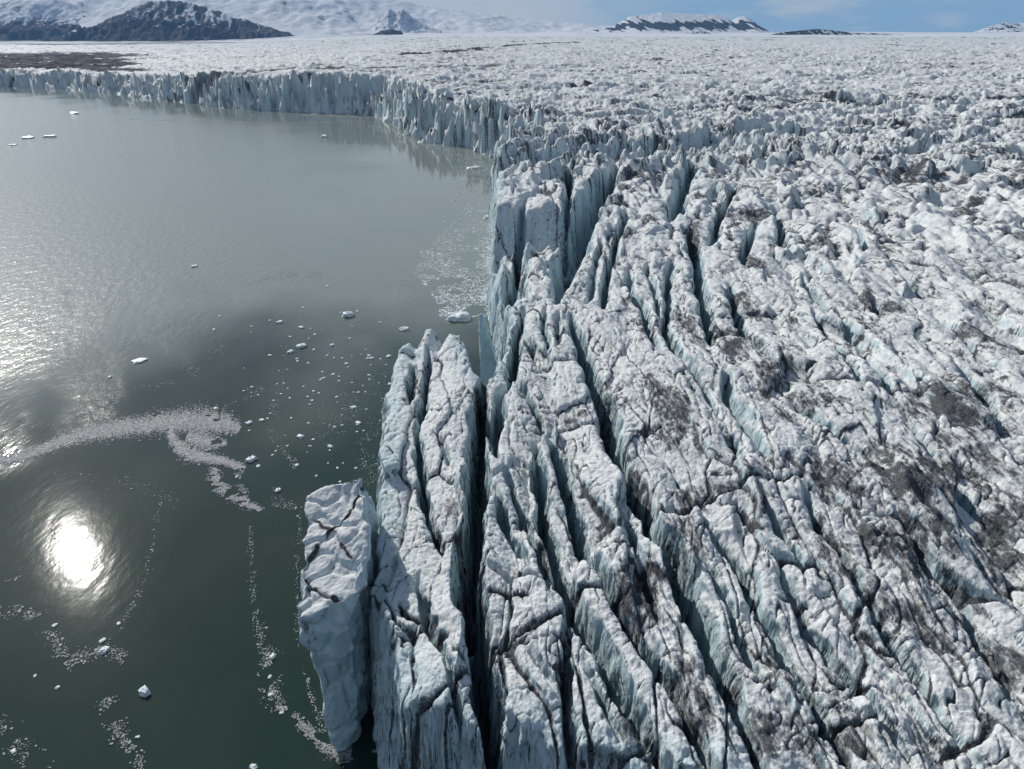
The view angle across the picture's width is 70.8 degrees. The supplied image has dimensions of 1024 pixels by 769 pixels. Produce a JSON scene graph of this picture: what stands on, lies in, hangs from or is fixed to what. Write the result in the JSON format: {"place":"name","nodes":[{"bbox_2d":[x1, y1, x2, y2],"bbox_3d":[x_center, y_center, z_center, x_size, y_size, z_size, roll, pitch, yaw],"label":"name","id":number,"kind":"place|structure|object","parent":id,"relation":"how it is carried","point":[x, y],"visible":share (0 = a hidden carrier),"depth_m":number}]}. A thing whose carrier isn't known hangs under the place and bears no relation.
{"place":"outdoors","nodes":[
{"label":"outdoors","id":0,"kind":"place"},
{"bbox_2d":[0,0,91,40],"bbox_3d":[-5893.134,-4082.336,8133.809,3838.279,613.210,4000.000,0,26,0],"label":"rocky range","id":1,"kind":"structure","parent":0,"point":[26,20],"depth_m":7756.84},
{"bbox_2d":[41,0,293,40],"bbox_3d":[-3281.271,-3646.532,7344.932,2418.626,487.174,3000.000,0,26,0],"label":"dark peak","id":2,"kind":"structure","parent":0,"point":[168,20],"depth_m":6810.77},
{"bbox_2d":[0,87,492,768],"bbox_3d":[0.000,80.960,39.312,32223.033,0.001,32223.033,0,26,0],"label":"water","id":3,"kind":"structure","parent":0,"point":[114,225],"depth_m":212.74},
{"bbox_2d":[20,136,34,138],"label":"ice floe","id":4,"kind":"object","parent":3,"relation":"on","point":[26,137],"visible":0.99,"depth_m":694.49},
{"bbox_2d":[43,135,57,137],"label":"ice floe","id":5,"kind":"object","parent":3,"relation":"on","point":[48,136],"visible":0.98,"depth_m":702.58},
{"bbox_2d":[98,646,110,654],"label":"ice floe","id":6,"kind":"object","parent":3,"relation":"on","point":[103,650],"visible":1,"depth_m":116.64},
{"bbox_2d":[0,401,245,472],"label":"slush band","id":7,"kind":"object","parent":3,"relation":"on","point":[177,421],"visible":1,"depth_m":180.94},
{"bbox_2d":[131,358,147,364],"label":"ice floe","id":8,"kind":"object","parent":3,"relation":"on","point":[137,361],"visible":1,"depth_m":220.14},
{"bbox_2d":[138,685,150,697],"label":"ice floe","id":9,"kind":"object","parent":3,"relation":"on","point":[144,691],"visible":1,"depth_m":108.87},
{"bbox_2d":[0,267,425,768],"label":"brash trails","id":10,"kind":"object","parent":3,"relation":"on","point":[305,729],"visible":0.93,"depth_m":117.25},
{"bbox_2d":[205,467,264,511],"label":"slush tail","id":11,"kind":"object","parent":3,"relation":"on","point":[225,488],"visible":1,"depth_m":157.97},
{"bbox_2d":[245,455,256,462],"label":"ice floe","id":12,"kind":"object","parent":3,"relation":"on","point":[252,458],"visible":1,"depth_m":168.83},
{"bbox_2d":[249,763,257,768],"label":"ice floe","id":13,"kind":"object","parent":3,"relation":"on","point":[253,766],"visible":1,"depth_m":98.08},
{"bbox_2d":[269,652,275,659],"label":"ice floe","id":14,"kind":"object","parent":3,"relation":"on","point":[272,656],"visible":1,"depth_m":115.48},
{"bbox_2d":[296,343,306,348],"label":"ice floe","id":15,"kind":"object","parent":3,"relation":"on","point":[301,345],"visible":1,"depth_m":230.38},
{"bbox_2d":[126,113,485,168],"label":"brash","id":16,"kind":"object","parent":3,"relation":"on","point":[354,116],"visible":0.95,"depth_m":821.85},
{"bbox_2d":[297,478,378,750],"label":"ice pillar","id":17,"kind":"structure","parent":3,"relation":"in","point":[339,570],"depth_m":95.47},
{"bbox_2d":[342,311,354,316],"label":"ice floe","id":18,"kind":"object","parent":3,"relation":"on","point":[349,314],"visible":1,"depth_m":255.26},
{"bbox_2d":[399,326,409,330],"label":"ice floe","id":19,"kind":"object","parent":3,"relation":"on","point":[404,328],"visible":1,"depth_m":243.68},
{"bbox_2d":[368,329,487,768],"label":"ice spur","id":20,"kind":"structure","parent":3,"relation":"on","point":[422,609],"depth_m":103.74},
{"bbox_2d":[415,145,491,316],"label":"bay brash","id":21,"kind":"object","parent":3,"relation":"on","point":[482,298],"visible":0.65,"depth_m":310.63},
{"bbox_2d":[446,311,470,321],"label":"ice floe","id":22,"kind":"object","parent":3,"relation":"on","point":[459,316],"visible":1,"depth_m":251.81},
{"bbox_2d":[467,166,481,169],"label":"ice floe","id":23,"kind":"object","parent":3,"relation":"on","point":[473,167],"visible":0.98,"depth_m":536.60},
{"bbox_2d":[478,313,497,385],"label":"ice fin","id":24,"kind":"object","parent":3,"relation":"in","point":[488,363],"visible":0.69,"depth_m":194.77},
{"bbox_2d":[479,359,505,572],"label":"ice sliver","id":25,"kind":"object","parent":3,"relation":"in","point":[493,402],"visible":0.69,"depth_m":140.91},
{"bbox_2d":[485,176,524,354],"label":"ice tower","id":26,"kind":"structure","parent":3,"relation":"on","point":[509,191],"depth_m":264.91},
{"bbox_2d":[0,0,613,39],"bbox_3d":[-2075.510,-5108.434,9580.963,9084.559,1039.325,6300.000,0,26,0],"label":"snow dome mountain","id":27,"kind":"structure","parent":0,"point":[310,17],"depth_m":8644.43},
{"bbox_2d":[373,29,402,34],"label":"rock islet","id":28,"kind":"object","parent":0,"point":[390,32],"visible":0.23,"depth_m":6611.94},
{"bbox_2d":[365,9,441,32],"bbox_3d":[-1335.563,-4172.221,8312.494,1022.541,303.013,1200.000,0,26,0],"label":"snowy crag","id":29,"kind":"structure","parent":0,"point":[403,20],"depth_m":8159.70},
{"bbox_2d":[0,36,1023,768],"bbox_3d":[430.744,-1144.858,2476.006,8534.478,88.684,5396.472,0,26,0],"label":"glacier","id":30,"kind":"object","parent":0,"point":[868,242],"visible":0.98,"depth_m":275.60},
{"bbox_2d":[495,289,524,390],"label":"ice slab","id":31,"kind":"structure","parent":30,"relation":"on","point":[509,337],"depth_m":179.32},
{"bbox_2d":[470,476,570,768],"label":"ice ridge","id":32,"kind":"structure","parent":30,"relation":"on","point":[519,667],"depth_m":84.35},
{"bbox_2d":[511,150,569,306],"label":"ice tower","id":33,"kind":"structure","parent":30,"relation":"on","point":[544,221],"depth_m":263.92},
{"bbox_2d":[490,442,654,768],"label":"ice ridge","id":34,"kind":"structure","parent":30,"relation":"on","point":[599,732],"depth_m":81.03},
{"bbox_2d":[562,150,615,297],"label":"ice tower","id":35,"kind":"structure","parent":30,"relation":"on","point":[590,178],"depth_m":304.68},
{"bbox_2d":[564,154,626,309],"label":"ice ridge","id":36,"kind":"structure","parent":30,"relation":"on","point":[589,280],"depth_m":238.54},
{"bbox_2d":[538,433,703,768],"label":"ice ridge","id":37,"kind":"structure","parent":30,"relation":"on","point":[641,701],"depth_m":84.74},
{"bbox_2d":[503,258,753,768],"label":"ice ridge","id":38,"kind":"structure","parent":30,"relation":"on","point":[548,393],"depth_m":104.40},
{"bbox_2d":[603,206,683,358],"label":"ice ridge","id":39,"kind":"structure","parent":30,"relation":"on","point":[635,292],"depth_m":212.09},
{"bbox_2d":[579,303,779,536],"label":"ice slab","id":40,"kind":"structure","parent":30,"relation":"on","point":[673,435],"depth_m":127.83},
{"bbox_2d":[664,213,713,353],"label":"ice ridge","id":41,"kind":"structure","parent":30,"relation":"on","point":[684,328],"depth_m":194.37},
{"bbox_2d":[681,153,735,246],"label":"serac","id":42,"kind":"object","parent":30,"relation":"on","point":[708,193],"visible":0.91,"depth_m":306.78},
{"bbox_2d":[691,222,773,404],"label":"ice ridge","id":43,"kind":"structure","parent":30,"relation":"on","point":[741,356],"depth_m":179.70},
{"bbox_2d":[646,494,844,768],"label":"ice ridge","id":44,"kind":"structure","parent":30,"relation":"on","point":[767,707],"depth_m":83.15},
{"bbox_2d":[712,472,983,768],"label":"ice ridge","id":45,"kind":"structure","parent":30,"relation":"on","point":[773,541],"depth_m":84.36},
{"bbox_2d":[0,32,1023,44],"bbox_3d":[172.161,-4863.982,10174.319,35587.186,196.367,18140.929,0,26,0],"label":"snowfield","id":46,"kind":"structure","parent":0,"point":[656,34],"depth_m":5604.97},
{"bbox_2d":[586,12,774,32],"bbox_3d":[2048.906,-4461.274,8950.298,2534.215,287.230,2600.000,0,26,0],"label":"mesa mountain","id":47,"kind":"structure","parent":0,"point":[661,22],"depth_m":8443.65},
{"bbox_2d":[689,31,711,33],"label":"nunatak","id":48,"kind":"structure","parent":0,"point":[699,32],"depth_m":6799.19},
{"bbox_2d":[400,0,1023,32],"label":"sky","id":49,"kind":"structure","parent":0,"point":[777,16]},
{"bbox_2d":[772,29,904,34],"bbox_3d":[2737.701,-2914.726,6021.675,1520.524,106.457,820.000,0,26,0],"label":"nunatak","id":50,"kind":"structure","parent":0,"point":[816,32],"depth_m":5892.67},
{"bbox_2d":[975,22,1023,31],"bbox_3d":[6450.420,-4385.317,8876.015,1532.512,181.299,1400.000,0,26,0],"label":"distant summit","id":51,"kind":"structure","parent":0,"point":[1007,27],"depth_m":8758.79}
]}

